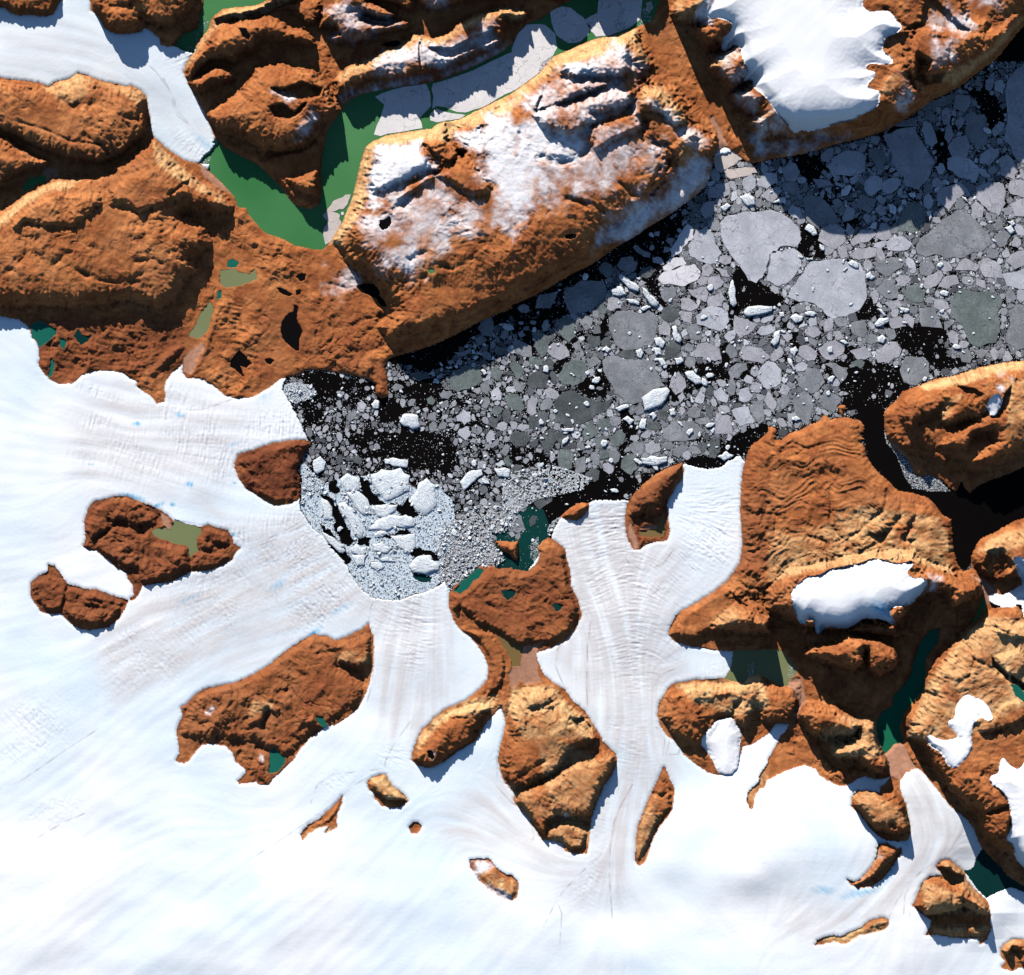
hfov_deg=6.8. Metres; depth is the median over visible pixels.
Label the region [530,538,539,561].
ice crumbs
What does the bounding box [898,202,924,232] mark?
ice floe
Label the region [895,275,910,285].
ice floe
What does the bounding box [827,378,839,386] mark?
ice floe
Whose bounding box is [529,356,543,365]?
ice floe
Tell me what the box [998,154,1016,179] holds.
ice floe
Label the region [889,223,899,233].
ice floe
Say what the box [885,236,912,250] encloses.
ice floe
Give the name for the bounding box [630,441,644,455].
ice floe
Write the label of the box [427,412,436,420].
ice floe
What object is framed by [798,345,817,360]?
ice floe
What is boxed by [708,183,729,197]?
ice floe
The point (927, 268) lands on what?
ice floe
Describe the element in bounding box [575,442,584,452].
ice floe
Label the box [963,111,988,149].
ice floe
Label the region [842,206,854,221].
ice floe
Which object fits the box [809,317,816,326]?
ice floe
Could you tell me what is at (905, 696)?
fjord water
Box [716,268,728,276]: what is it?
ice floe
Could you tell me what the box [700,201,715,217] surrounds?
ice floe
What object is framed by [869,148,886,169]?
ice floe
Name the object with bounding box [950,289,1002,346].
ice floe
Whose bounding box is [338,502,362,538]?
iceberg
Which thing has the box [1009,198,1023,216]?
ice floe
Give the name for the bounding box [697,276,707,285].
ice floe
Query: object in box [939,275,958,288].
ice floe
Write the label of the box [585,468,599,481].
ice floe
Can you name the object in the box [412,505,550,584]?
shallow water
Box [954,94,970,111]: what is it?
ice floe
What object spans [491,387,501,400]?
ice floe
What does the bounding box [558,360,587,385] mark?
ice floe
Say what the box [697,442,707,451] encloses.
ice floe
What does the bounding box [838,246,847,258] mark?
ice floe
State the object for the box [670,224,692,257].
iceberg
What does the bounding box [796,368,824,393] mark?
ice floe
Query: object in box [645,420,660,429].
ice floe
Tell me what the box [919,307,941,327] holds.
ice floe
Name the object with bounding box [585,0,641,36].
ice floe
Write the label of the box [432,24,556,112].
ice floe
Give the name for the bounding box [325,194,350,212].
ice floe
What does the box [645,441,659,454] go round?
ice floe
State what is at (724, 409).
ice floe
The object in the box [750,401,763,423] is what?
ice floe
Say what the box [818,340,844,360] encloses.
ice floe
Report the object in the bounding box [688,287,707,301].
ice floe
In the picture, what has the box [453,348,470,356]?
ice floe
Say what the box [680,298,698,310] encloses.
ice floe
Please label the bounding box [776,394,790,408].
ice floe
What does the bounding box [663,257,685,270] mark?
ice floe
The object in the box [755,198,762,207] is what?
ice floe
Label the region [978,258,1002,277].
ice floe
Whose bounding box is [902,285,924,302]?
ice floe
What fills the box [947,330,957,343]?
ice floe
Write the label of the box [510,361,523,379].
ice floe
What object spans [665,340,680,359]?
ice floe
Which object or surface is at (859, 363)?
ice floe
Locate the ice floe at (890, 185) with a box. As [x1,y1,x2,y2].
[881,178,900,193]
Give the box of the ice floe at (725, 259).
[718,254,730,264]
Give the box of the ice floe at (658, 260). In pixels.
[652,257,663,264]
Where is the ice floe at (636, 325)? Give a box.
[609,310,658,349]
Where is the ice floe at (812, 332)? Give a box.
[805,326,820,337]
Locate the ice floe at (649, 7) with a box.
[645,1,652,12]
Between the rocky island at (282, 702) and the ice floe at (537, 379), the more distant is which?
the ice floe at (537, 379)
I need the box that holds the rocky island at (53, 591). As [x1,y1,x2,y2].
[31,564,127,630]
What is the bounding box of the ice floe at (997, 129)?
[991,121,1004,135]
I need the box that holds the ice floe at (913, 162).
[883,126,935,189]
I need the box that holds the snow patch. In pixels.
[987,393,1002,416]
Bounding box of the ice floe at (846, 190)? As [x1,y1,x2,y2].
[841,185,851,195]
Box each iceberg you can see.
[313,457,325,473]
[321,499,331,520]
[323,532,344,552]
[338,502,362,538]
[341,473,359,491]
[346,491,369,514]
[350,544,365,554]
[352,555,365,565]
[368,515,415,530]
[369,562,383,568]
[371,399,378,408]
[371,468,409,500]
[372,504,397,516]
[372,542,391,552]
[374,531,386,536]
[376,557,394,561]
[384,458,407,467]
[391,534,415,553]
[399,414,419,428]
[409,555,439,573]
[411,478,436,514]
[451,529,457,535]
[460,469,482,490]
[494,468,509,477]
[543,365,548,371]
[561,428,573,431]
[562,436,568,444]
[582,273,588,279]
[592,377,600,382]
[601,440,607,446]
[602,346,610,352]
[610,286,625,295]
[615,404,628,410]
[619,274,638,291]
[623,416,633,424]
[626,299,638,304]
[633,458,642,464]
[636,348,643,357]
[639,419,645,428]
[640,305,649,310]
[641,456,666,465]
[642,287,658,306]
[642,387,669,409]
[649,412,656,419]
[654,337,664,347]
[654,348,660,355]
[657,358,665,365]
[669,408,675,415]
[670,224,692,257]
[672,325,680,342]
[674,357,683,364]
[685,371,700,384]
[686,428,692,435]
[701,378,706,385]
[706,423,714,427]
[707,284,713,290]
[718,451,733,460]
[720,203,730,210]
[728,280,736,306]
[740,193,754,205]
[743,306,772,316]
[771,330,779,345]
[772,197,785,202]
[788,358,794,370]
[790,314,803,322]
[790,346,797,355]
[804,311,815,315]
[805,224,816,235]
[827,346,832,352]
[827,376,834,381]
[848,260,858,267]
[866,272,874,279]
[869,222,876,228]
[875,318,888,326]
[877,335,885,342]
[888,203,895,214]
[900,307,908,312]
[940,290,948,295]
[952,344,960,348]
[983,127,990,133]
[1005,225,1014,234]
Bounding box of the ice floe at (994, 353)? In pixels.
[990,347,998,359]
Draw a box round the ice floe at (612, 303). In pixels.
[607,296,622,310]
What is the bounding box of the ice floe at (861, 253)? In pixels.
[849,247,876,259]
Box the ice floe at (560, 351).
[547,343,569,359]
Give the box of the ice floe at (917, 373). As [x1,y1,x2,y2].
[900,356,928,384]
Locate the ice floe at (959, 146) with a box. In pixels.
[948,135,969,156]
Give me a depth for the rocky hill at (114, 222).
418.76 m
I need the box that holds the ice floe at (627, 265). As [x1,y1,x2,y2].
[617,256,637,274]
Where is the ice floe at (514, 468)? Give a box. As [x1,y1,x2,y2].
[510,464,521,474]
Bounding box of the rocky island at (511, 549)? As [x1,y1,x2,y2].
[495,540,518,561]
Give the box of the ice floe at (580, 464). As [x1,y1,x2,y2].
[575,456,585,472]
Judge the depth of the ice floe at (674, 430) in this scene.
419.98 m
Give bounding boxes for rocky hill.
[0,0,60,16]
[0,10,918,398]
[90,0,202,46]
[411,538,616,853]
[657,415,1023,885]
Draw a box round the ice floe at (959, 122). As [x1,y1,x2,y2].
[955,117,963,128]
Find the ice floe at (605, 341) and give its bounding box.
[601,336,610,346]
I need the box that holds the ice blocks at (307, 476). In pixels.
[301,467,322,495]
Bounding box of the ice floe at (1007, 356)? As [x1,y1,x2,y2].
[1003,351,1012,361]
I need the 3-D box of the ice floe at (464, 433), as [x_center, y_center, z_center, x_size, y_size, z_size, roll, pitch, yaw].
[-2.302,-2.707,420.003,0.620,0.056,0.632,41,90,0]
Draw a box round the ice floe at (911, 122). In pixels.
[883,118,918,133]
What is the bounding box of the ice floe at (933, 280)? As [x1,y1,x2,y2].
[923,271,942,288]
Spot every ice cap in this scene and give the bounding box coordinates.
[701,718,741,774]
[707,0,901,132]
[791,558,926,633]
[927,695,992,767]
[989,556,1023,613]
[990,758,1023,866]
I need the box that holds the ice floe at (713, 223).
[708,217,720,230]
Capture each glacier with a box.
[0,0,214,164]
[0,137,1023,974]
[530,459,744,925]
[646,723,1023,974]
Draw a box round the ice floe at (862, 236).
[851,228,876,245]
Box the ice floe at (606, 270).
[598,262,613,277]
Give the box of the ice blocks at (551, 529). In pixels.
[548,517,560,535]
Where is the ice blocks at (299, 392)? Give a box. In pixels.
[284,382,316,402]
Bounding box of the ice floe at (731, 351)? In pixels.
[725,343,736,357]
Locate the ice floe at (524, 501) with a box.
[506,491,526,511]
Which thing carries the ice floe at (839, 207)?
on the sea water at (982, 510)
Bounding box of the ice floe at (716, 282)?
[708,276,723,289]
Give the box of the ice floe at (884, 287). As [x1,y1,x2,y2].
[876,280,897,298]
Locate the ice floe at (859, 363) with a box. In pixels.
[851,360,864,367]
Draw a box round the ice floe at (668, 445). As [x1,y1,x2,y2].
[662,442,674,449]
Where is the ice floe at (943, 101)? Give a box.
[921,94,956,110]
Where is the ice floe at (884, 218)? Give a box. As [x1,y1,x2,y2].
[880,216,889,222]
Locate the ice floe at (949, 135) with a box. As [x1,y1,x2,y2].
[944,125,953,143]
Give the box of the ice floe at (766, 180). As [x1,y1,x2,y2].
[757,173,777,188]
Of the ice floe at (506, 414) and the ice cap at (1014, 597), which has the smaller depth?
the ice cap at (1014, 597)
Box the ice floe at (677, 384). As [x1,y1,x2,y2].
[669,372,685,394]
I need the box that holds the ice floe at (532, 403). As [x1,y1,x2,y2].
[527,395,537,414]
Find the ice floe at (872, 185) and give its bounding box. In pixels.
[864,175,881,195]
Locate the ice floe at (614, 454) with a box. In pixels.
[609,447,619,462]
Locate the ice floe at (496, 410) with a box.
[490,406,502,414]
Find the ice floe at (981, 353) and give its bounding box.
[975,348,989,358]
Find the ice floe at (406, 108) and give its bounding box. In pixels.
[374,84,430,135]
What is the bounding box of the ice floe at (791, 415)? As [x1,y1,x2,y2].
[787,411,796,422]
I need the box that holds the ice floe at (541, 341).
[532,332,548,357]
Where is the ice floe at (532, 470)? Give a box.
[520,467,536,479]
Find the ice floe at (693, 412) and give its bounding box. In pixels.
[686,407,700,417]
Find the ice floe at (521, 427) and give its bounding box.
[517,424,529,430]
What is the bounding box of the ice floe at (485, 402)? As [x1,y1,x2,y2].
[481,397,489,408]
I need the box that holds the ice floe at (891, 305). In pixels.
[884,300,901,309]
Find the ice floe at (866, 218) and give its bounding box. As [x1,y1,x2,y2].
[863,214,870,223]
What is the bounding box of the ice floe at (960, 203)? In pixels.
[956,198,964,209]
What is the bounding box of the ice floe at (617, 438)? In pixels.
[609,429,624,446]
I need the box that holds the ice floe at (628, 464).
[621,453,637,474]
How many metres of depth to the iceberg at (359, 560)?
419.89 m
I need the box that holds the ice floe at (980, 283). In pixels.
[976,278,985,288]
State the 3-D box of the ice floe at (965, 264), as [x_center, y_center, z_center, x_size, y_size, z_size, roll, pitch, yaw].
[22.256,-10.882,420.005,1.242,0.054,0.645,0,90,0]
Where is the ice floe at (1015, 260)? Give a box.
[1005,250,1023,268]
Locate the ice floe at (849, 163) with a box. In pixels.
[827,151,865,176]
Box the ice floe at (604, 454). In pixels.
[599,450,608,458]
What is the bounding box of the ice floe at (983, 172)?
[979,168,989,176]
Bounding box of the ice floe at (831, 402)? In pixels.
[818,389,840,412]
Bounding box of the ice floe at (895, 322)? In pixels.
[889,317,905,328]
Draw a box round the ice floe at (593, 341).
[587,335,599,347]
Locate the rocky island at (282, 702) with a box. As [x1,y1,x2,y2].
[176,623,373,784]
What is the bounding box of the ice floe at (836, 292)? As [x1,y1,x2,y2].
[788,259,866,318]
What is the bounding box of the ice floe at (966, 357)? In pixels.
[959,348,972,362]
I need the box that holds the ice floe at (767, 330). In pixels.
[757,324,774,334]
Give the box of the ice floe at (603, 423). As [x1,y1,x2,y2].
[597,418,611,430]
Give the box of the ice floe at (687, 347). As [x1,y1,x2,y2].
[681,343,693,351]
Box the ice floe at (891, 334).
[885,328,895,339]
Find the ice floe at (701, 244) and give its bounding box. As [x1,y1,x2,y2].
[688,227,721,263]
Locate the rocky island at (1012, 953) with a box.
[1001,939,1023,970]
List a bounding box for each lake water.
[22,175,45,190]
[29,320,55,347]
[48,358,54,376]
[60,338,65,349]
[74,329,91,344]
[151,520,201,556]
[189,302,213,338]
[216,290,221,298]
[219,269,256,287]
[227,259,238,267]
[230,351,251,376]
[238,28,250,39]
[265,358,273,364]
[268,748,284,772]
[277,288,291,295]
[281,305,301,350]
[296,273,305,280]
[316,716,327,726]
[357,283,386,306]
[379,217,390,229]
[381,40,400,46]
[427,751,434,760]
[453,567,483,593]
[498,635,522,666]
[502,590,515,599]
[552,603,562,610]
[565,234,576,239]
[639,514,664,537]
[725,649,796,685]
[964,849,1023,897]
[971,596,985,623]
[1011,684,1023,701]
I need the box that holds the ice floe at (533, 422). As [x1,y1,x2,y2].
[528,411,548,428]
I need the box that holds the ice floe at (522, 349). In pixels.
[512,339,531,356]
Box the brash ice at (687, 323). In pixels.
[283,61,1023,585]
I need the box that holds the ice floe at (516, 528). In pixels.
[506,511,525,532]
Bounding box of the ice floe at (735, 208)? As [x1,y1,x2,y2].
[730,203,740,213]
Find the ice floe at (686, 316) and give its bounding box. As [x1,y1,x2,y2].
[679,311,691,323]
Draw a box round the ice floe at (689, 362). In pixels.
[685,357,695,367]
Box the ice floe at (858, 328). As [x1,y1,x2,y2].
[850,320,866,337]
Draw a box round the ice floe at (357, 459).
[351,456,361,464]
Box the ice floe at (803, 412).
[792,391,813,424]
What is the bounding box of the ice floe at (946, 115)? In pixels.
[941,107,950,125]
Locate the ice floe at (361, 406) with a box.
[357,401,365,411]
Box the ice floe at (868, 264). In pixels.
[864,259,872,269]
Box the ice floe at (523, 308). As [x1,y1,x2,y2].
[518,304,529,312]
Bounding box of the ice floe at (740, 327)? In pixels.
[733,315,757,337]
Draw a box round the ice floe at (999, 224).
[995,220,1002,230]
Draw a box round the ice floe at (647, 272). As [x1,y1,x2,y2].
[638,266,655,277]
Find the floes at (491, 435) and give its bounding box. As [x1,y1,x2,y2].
[291,79,1023,582]
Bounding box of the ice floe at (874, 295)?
[870,291,878,303]
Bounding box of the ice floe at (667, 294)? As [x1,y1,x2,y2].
[660,287,675,301]
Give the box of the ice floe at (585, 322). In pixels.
[579,314,592,330]
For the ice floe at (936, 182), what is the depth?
419.98 m
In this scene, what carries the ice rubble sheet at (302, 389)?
on the sea water at (982, 510)
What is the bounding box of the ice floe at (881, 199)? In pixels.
[876,195,886,204]
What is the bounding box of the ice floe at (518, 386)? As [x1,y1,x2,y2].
[513,379,524,391]
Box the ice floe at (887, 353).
[875,342,901,363]
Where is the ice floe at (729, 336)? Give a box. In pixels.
[724,330,735,341]
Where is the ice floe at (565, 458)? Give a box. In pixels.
[558,449,574,468]
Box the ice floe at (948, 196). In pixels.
[937,182,967,209]
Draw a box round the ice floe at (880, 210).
[876,204,886,215]
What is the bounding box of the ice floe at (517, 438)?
[509,431,530,446]
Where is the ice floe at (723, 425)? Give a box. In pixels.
[710,413,731,434]
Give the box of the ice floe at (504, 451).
[500,444,509,455]
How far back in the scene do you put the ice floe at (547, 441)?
419.98 m
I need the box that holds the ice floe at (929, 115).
[924,110,934,120]
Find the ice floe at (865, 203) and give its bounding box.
[856,194,875,212]
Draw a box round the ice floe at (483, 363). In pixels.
[478,359,487,368]
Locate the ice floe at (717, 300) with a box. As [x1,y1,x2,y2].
[707,293,725,306]
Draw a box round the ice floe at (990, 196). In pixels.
[976,182,1005,215]
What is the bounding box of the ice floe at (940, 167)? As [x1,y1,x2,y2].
[936,163,944,173]
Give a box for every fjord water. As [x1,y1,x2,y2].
[174,0,265,52]
[199,0,659,249]
[877,628,939,753]
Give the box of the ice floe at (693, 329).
[687,324,701,339]
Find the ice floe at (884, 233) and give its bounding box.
[875,223,891,240]
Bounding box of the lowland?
[144,0,395,403]
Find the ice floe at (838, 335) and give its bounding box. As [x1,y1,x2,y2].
[833,331,843,339]
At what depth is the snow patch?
418.20 m
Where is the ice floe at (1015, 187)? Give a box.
[1008,180,1023,197]
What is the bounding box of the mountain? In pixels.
[637,0,1023,163]
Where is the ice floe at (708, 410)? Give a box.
[704,402,712,417]
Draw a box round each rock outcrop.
[234,440,310,504]
[300,796,342,839]
[367,774,408,807]
[409,822,421,832]
[469,858,518,900]
[561,503,589,520]
[625,462,683,549]
[635,767,673,865]
[815,917,888,944]
[847,843,901,888]
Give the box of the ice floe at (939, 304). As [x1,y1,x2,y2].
[934,299,948,309]
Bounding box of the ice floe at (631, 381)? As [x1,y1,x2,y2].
[602,356,664,403]
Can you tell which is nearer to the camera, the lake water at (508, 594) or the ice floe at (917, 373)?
the lake water at (508, 594)
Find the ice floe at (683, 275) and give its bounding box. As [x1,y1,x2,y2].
[658,264,700,285]
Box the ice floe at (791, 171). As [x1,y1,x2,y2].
[782,162,799,181]
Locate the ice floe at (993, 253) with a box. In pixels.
[987,248,998,258]
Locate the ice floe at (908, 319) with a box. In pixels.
[903,313,913,327]
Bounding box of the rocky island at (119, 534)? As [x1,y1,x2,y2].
[83,495,240,599]
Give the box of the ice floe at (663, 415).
[657,411,667,420]
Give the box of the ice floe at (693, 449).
[687,445,701,453]
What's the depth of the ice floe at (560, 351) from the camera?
419.98 m
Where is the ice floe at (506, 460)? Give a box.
[503,455,510,465]
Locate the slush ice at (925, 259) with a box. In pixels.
[293,61,1023,571]
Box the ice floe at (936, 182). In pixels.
[932,178,942,188]
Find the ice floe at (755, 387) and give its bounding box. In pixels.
[750,382,761,392]
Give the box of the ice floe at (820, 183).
[813,179,831,187]
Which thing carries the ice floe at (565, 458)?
on the sea water at (982, 510)
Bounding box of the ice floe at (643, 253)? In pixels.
[633,246,650,257]
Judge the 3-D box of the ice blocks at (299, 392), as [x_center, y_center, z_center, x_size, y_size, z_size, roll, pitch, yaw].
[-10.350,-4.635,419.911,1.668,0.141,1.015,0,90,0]
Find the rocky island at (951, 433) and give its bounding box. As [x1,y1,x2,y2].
[883,361,1023,492]
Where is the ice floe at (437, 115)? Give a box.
[430,109,464,121]
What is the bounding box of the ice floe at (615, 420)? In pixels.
[610,416,620,425]
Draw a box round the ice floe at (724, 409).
[718,405,729,413]
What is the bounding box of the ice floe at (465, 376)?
[449,364,482,391]
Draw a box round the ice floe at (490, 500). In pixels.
[487,496,493,509]
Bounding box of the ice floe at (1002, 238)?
[994,230,1010,247]
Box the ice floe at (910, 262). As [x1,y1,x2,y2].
[906,257,915,268]
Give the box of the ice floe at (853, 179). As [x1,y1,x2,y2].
[849,173,858,183]
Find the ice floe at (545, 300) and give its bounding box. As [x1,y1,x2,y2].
[535,291,557,307]
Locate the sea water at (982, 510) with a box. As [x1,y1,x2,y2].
[282,26,1023,600]
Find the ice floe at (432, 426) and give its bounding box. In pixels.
[429,421,436,432]
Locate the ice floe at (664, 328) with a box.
[658,322,670,335]
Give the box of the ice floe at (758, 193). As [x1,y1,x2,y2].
[755,187,762,198]
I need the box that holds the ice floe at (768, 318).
[761,314,773,322]
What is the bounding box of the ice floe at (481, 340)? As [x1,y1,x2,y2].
[475,335,486,344]
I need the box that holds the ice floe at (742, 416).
[732,406,754,426]
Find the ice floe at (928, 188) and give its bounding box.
[923,183,933,192]
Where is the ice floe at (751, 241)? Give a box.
[720,210,800,282]
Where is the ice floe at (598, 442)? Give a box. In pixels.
[595,436,605,449]
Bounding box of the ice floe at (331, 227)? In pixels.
[323,212,341,244]
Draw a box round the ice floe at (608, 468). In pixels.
[603,463,613,473]
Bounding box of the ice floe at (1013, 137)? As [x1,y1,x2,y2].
[1003,63,1023,162]
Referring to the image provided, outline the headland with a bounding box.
[183,0,571,208]
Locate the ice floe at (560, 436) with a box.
[555,431,568,442]
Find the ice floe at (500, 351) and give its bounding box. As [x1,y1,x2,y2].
[495,346,505,355]
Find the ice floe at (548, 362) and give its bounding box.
[542,357,553,369]
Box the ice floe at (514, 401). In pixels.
[505,394,524,410]
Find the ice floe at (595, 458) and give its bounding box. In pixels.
[590,452,599,464]
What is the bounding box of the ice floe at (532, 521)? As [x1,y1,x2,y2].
[529,516,536,526]
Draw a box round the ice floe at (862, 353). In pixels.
[850,346,871,359]
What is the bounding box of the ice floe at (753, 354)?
[739,346,770,362]
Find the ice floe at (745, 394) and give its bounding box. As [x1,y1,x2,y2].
[739,387,752,401]
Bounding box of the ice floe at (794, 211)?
[788,205,802,217]
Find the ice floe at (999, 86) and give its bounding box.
[994,80,1004,93]
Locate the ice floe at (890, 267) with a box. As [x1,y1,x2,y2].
[872,257,905,276]
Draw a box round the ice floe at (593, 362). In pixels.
[587,357,600,367]
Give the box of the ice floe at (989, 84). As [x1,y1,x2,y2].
[985,78,993,90]
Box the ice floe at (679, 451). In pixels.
[673,445,688,457]
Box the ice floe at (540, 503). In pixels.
[534,481,552,509]
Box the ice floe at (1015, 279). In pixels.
[1002,269,1023,288]
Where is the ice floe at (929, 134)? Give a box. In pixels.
[921,121,936,147]
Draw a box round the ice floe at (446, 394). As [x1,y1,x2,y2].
[440,391,452,398]
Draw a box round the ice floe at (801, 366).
[793,362,807,371]
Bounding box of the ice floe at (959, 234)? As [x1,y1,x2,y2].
[916,210,990,258]
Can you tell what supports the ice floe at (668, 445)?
on the sea water at (982, 510)
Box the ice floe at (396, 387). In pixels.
[392,383,402,390]
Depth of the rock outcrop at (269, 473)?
419.65 m
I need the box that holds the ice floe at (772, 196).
[763,187,781,201]
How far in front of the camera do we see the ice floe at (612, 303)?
419.98 m
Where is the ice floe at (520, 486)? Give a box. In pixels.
[518,479,528,489]
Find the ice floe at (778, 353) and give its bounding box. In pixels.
[770,347,783,361]
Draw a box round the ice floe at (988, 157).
[979,147,998,165]
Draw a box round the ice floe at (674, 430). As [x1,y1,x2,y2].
[658,420,703,441]
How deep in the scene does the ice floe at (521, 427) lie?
419.98 m
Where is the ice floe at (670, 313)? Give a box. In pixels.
[661,305,678,321]
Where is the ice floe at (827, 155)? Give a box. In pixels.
[821,148,833,161]
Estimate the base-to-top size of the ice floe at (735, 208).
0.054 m
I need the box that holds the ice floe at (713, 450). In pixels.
[708,438,719,457]
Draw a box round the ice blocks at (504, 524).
[438,505,511,590]
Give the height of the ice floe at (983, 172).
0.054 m
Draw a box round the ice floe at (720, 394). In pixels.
[714,387,727,402]
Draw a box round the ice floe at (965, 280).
[962,277,973,284]
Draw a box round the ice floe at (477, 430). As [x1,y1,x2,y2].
[472,424,481,434]
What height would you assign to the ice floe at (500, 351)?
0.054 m
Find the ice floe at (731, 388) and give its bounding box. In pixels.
[727,379,735,395]
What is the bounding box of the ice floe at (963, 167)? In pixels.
[947,156,978,182]
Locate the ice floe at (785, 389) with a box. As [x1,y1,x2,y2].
[778,384,789,394]
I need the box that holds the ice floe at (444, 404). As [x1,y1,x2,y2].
[440,401,448,407]
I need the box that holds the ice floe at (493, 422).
[488,418,497,427]
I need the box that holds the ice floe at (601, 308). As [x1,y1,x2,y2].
[596,304,606,313]
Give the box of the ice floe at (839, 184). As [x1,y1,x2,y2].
[835,182,845,186]
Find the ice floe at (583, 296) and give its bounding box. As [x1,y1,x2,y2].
[564,280,605,312]
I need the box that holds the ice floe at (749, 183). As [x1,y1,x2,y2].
[742,174,755,192]
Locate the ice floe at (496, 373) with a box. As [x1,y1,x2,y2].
[491,366,501,381]
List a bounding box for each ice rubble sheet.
[283,383,315,401]
[300,463,323,493]
[301,476,455,599]
[439,505,510,590]
[502,465,590,528]
[548,517,560,534]
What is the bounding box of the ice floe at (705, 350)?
[694,342,721,360]
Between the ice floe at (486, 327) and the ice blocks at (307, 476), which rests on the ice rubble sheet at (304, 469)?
the ice blocks at (307, 476)
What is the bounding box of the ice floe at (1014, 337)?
[1005,305,1023,349]
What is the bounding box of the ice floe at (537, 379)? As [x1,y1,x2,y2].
[526,371,548,387]
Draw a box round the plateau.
[330,27,727,355]
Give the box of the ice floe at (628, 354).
[620,350,635,358]
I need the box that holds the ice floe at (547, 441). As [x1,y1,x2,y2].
[539,427,554,452]
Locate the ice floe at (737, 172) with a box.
[724,167,756,178]
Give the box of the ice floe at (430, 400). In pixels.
[427,396,434,404]
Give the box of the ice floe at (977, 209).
[971,200,983,218]
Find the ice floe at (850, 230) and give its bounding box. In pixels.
[846,223,854,237]
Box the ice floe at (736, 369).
[728,363,746,378]
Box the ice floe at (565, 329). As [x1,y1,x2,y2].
[556,315,575,341]
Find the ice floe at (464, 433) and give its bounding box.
[458,426,470,440]
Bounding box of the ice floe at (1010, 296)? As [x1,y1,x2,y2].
[1006,287,1016,303]
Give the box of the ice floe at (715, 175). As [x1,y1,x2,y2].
[711,168,719,182]
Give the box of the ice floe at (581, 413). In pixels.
[554,391,610,427]
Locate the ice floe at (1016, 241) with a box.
[1012,237,1020,247]
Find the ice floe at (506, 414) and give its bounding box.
[502,409,510,422]
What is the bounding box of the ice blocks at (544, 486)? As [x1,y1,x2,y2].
[502,465,591,526]
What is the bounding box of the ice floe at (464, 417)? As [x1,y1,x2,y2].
[456,410,470,424]
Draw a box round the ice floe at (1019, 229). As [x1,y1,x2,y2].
[1014,224,1023,235]
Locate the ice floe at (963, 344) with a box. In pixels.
[959,341,968,348]
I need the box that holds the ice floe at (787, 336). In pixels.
[782,332,791,341]
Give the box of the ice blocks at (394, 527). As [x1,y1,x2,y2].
[300,476,454,599]
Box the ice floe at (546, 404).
[540,398,552,409]
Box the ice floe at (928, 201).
[923,193,932,209]
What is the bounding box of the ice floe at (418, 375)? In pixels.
[409,371,429,380]
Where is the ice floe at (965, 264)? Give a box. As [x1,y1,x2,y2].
[955,258,979,270]
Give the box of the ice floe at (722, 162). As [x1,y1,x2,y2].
[714,152,741,172]
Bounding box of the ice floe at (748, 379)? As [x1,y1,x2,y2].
[743,375,752,383]
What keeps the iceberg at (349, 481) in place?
on the sea water at (982, 510)
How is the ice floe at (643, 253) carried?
on the sea water at (982, 510)
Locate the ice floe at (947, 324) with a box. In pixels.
[944,320,953,329]
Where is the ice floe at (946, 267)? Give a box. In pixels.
[936,260,952,271]
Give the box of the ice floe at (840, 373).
[825,362,847,382]
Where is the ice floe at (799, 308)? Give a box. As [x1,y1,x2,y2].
[795,304,804,312]
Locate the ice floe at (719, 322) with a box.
[695,306,728,330]
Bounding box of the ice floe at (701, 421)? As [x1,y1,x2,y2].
[698,417,710,424]
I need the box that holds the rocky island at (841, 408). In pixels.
[838,405,845,414]
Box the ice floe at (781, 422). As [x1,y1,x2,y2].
[777,418,786,426]
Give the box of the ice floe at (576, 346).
[572,340,580,352]
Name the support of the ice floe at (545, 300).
on the sea water at (982, 510)
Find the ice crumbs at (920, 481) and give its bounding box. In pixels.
[884,432,948,491]
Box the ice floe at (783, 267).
[767,248,801,285]
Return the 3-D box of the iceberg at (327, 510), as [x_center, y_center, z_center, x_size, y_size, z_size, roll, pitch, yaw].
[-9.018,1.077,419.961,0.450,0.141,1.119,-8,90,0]
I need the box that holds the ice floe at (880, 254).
[876,248,884,259]
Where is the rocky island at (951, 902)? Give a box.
[912,860,991,943]
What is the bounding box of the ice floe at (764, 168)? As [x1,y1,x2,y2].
[761,162,768,173]
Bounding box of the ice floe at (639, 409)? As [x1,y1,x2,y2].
[635,403,643,415]
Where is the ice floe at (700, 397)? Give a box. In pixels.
[694,390,704,403]
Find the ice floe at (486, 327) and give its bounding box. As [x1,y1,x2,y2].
[478,317,493,336]
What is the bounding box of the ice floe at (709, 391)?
[706,385,713,395]
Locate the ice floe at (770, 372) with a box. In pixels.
[757,361,781,389]
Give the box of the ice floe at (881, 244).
[874,241,885,247]
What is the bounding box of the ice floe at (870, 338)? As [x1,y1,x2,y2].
[865,334,877,343]
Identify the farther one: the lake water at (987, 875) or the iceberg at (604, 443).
the iceberg at (604, 443)
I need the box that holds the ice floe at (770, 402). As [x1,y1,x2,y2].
[764,391,776,411]
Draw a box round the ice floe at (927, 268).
[919,262,934,275]
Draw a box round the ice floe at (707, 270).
[702,264,713,276]
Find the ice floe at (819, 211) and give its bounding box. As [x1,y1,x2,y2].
[803,195,840,227]
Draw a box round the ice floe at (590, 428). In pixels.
[582,420,597,440]
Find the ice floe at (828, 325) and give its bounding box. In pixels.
[824,318,832,331]
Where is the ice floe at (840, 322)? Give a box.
[834,317,847,326]
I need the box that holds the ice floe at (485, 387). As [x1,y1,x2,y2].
[480,381,489,394]
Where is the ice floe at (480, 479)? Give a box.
[478,476,489,484]
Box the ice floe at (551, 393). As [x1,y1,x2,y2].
[544,387,558,398]
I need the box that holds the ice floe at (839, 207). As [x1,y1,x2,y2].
[832,198,844,213]
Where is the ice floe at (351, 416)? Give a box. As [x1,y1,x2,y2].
[346,411,355,421]
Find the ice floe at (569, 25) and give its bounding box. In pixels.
[550,7,589,42]
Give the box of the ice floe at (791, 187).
[782,181,801,194]
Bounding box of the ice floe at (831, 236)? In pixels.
[818,224,845,248]
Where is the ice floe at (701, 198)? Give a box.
[694,195,706,202]

